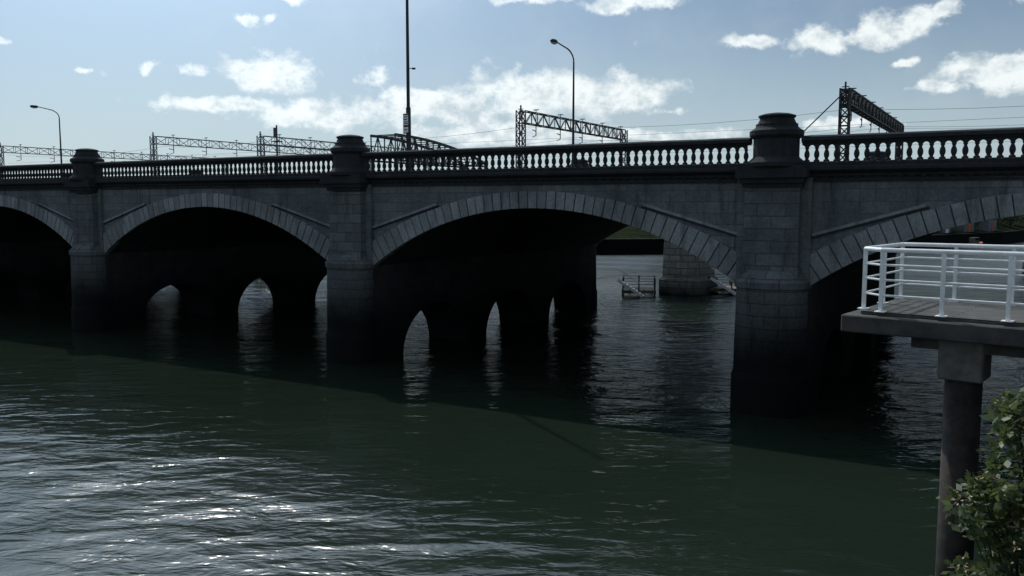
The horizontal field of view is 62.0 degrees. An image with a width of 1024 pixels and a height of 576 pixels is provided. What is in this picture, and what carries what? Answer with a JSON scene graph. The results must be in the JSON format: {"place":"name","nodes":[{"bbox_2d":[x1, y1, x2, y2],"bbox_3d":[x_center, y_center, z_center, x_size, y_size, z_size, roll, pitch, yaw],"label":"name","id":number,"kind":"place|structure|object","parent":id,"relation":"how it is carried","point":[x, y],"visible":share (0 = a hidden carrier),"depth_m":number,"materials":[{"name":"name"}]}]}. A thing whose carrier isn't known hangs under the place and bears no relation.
{"place":"outdoors","nodes":[
{"label":"outdoors","id":0,"kind":"place"},
{"bbox_2d":[0,241,1023,575],"bbox_3d":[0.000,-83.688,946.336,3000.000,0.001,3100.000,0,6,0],"label":"water","id":1,"kind":"structure","parent":0,"point":[260,435],"depth_m":26.21,"materials":[{"name":"green liquid"}]},
{"bbox_2d":[0,112,1023,417],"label":"stone bridge","id":2,"kind":"structure","parent":1,"relation":"in","point":[778,230],"depth_m":39.74,"materials":[{"name":"stone"}]},
{"bbox_2d":[30,105,62,176],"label":"street lamp","id":3,"kind":"object","parent":2,"relation":"on","point":[33,106],"visible":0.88,"depth_m":87.80,"materials":[{"name":"metal"}]},
{"bbox_2d":[403,0,415,170],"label":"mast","id":4,"kind":"object","parent":2,"relation":"on","point":[407,123],"visible":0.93,"depth_m":40.66,"materials":[{"name":"metal"}]},
{"bbox_2d":[550,39,574,166],"bbox_3d":[3.363,-11.634,56.597,0.352,9.190,3.448,3,6,31],"label":"street lamp","id":5,"kind":"object","parent":2,"relation":"on","point":[554,41],"visible":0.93,"depth_m":57.76,"materials":[{"name":"metal"}]},
{"bbox_2d":[617,268,655,297],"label":"landing stage","id":6,"kind":"object","parent":1,"relation":"in","point":[641,292],"visible":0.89,"depth_m":69.80,"materials":[{"name":"metal"}]},
{"bbox_2d":[708,267,735,294],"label":"landing stage","id":7,"kind":"object","parent":1,"relation":"in","point":[722,288],"visible":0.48,"depth_m":71.41,"materials":[{"name":"metal"}]},
{"bbox_2d":[658,240,1023,302],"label":"railway viaduct","id":8,"kind":"object","parent":1,"relation":"in","point":[685,272],"visible":0.02,"depth_m":71.09,"materials":[{"name":"stone"}]},
{"bbox_2d":[0,142,228,178],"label":"overhead line gantry","id":9,"kind":"object","parent":8,"relation":"on","point":[37,153],"visible":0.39,"depth_m":134.02,"materials":[{"name":"metal"}]},
{"bbox_2d":[149,132,370,174],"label":"overhead line gantry","id":10,"kind":"object","parent":8,"relation":"on","point":[153,150],"visible":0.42,"depth_m":114.72,"materials":[{"name":"metal"}]},
{"bbox_2d":[271,125,282,172],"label":"signal post","id":11,"kind":"object","parent":8,"relation":"on","point":[275,133],"visible":0.65,"depth_m":97.41,"materials":[{"name":"grey metal"}]},
{"bbox_2d":[256,131,428,173],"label":"overhead line gantry","id":12,"kind":"object","parent":8,"relation":"on","point":[310,147],"visible":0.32,"depth_m":103.75,"materials":[{"name":"metal"}]},
{"bbox_2d":[14,106,1019,162],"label":"overhead wire","id":13,"kind":"object","parent":12,"relation":"hanging from","point":[609,127],"visible":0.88,"depth_m":75.91,"materials":[{"name":"metal"}]},
{"bbox_2d":[142,127,1014,167],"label":"overhead wire","id":14,"kind":"object","parent":12,"relation":"hanging from","point":[817,134],"visible":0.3,"depth_m":82.30,"materials":[{"name":"metal"}]},
{"bbox_2d":[370,133,484,170],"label":"bow truss","id":15,"kind":"object","parent":8,"relation":"on","point":[402,140],"visible":0.59,"depth_m":91.78,"materials":[{"name":"grey metal"}]},
{"bbox_2d":[149,125,1006,166],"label":"overhead wire","id":16,"kind":"object","parent":15,"relation":"attached to","point":[671,140],"visible":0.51,"depth_m":83.28,"materials":[{"name":"metal"}]},
{"bbox_2d":[515,105,627,167],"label":"overhead line gantry","id":17,"kind":"object","parent":8,"relation":"on","point":[524,121],"visible":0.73,"depth_m":87.84,"materials":[{"name":"grey metal"}]},
{"bbox_2d":[164,141,1008,169],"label":"overhead wire","id":18,"kind":"object","parent":17,"relation":"hanging from","point":[673,152],"visible":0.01,"depth_m":98.47,"materials":[{"name":"metal"}]},
{"bbox_2d":[804,82,903,160],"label":"overhead line gantry","id":19,"kind":"object","parent":8,"relation":"on","point":[861,106],"visible":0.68,"depth_m":69.76,"materials":[{"name":"metal"}]},
{"bbox_2d":[841,242,1023,575],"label":"viewing platform","id":20,"kind":"structure","parent":1,"relation":"in","point":[967,339],"depth_m":13.31,"materials":[{"name":"concrete"}]},
{"bbox_2d":[966,237,982,243],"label":"work boat","id":21,"kind":"object","parent":1,"relation":"on","point":[973,240],"visible":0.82,"depth_m":153.72,"materials":[{"name":"orange paint"}]},
{"bbox_2d":[0,0,1023,178],"label":"sky","id":22,"kind":"structure","parent":0,"point":[115,74],"materials":[{"name":"blue"}]},
{"bbox_2d":[606,217,1023,238],"bbox_3d":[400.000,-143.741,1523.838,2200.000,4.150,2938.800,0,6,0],"label":"river bank","id":23,"kind":"structure","parent":0,"point":[629,232],"depth_m":140.01,"materials":[{"name":"green plant"}]},
{"bbox_2d":[596,230,1023,254],"bbox_3d":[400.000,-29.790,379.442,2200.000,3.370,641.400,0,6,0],"label":"embankment wall","id":24,"kind":"structure","parent":23,"relation":"on","point":[633,246],"depth_m":144.78,"materials":[{"name":"concrete"}]},
{"bbox_2d":[940,228,950,232],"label":"quayside shed","id":25,"kind":"structure","parent":23,"relation":"on","point":[947,230],"depth_m":154.56,"materials":[{"name":"metal"}]},
{"bbox_2d":[951,223,973,231],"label":"quayside shed","id":26,"kind":"structure","parent":23,"relation":"on","point":[967,228],"depth_m":159.82,"materials":[{"name":"metal"}]},
{"bbox_2d":[975,219,996,231],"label":"quayside shed","id":27,"kind":"structure","parent":23,"relation":"on","point":[988,225],"depth_m":164.75,"materials":[{"name":"metal"}]},
{"bbox_2d":[997,215,1022,225],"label":"tree","id":28,"kind":"object","parent":23,"relation":"on","point":[1003,220],"visible":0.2,"depth_m":180.46,"materials":[{"name":"green plant"}]},
{"bbox_2d":[1004,215,1023,224],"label":"tree","id":29,"kind":"object","parent":23,"relation":"on","point":[1010,222],"visible":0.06,"depth_m":188.22,"materials":[{"name":"green plant"}]},
{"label":"quay wall","id":30,"kind":"object","parent":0,"visible":0},
{"bbox_2d":[930,387,1023,575],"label":"shrub","id":31,"kind":"object","parent":30,"relation":"attached to","point":[981,523],"visible":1,"depth_m":10.04,"materials":[{"name":"green plant"}]}
]}

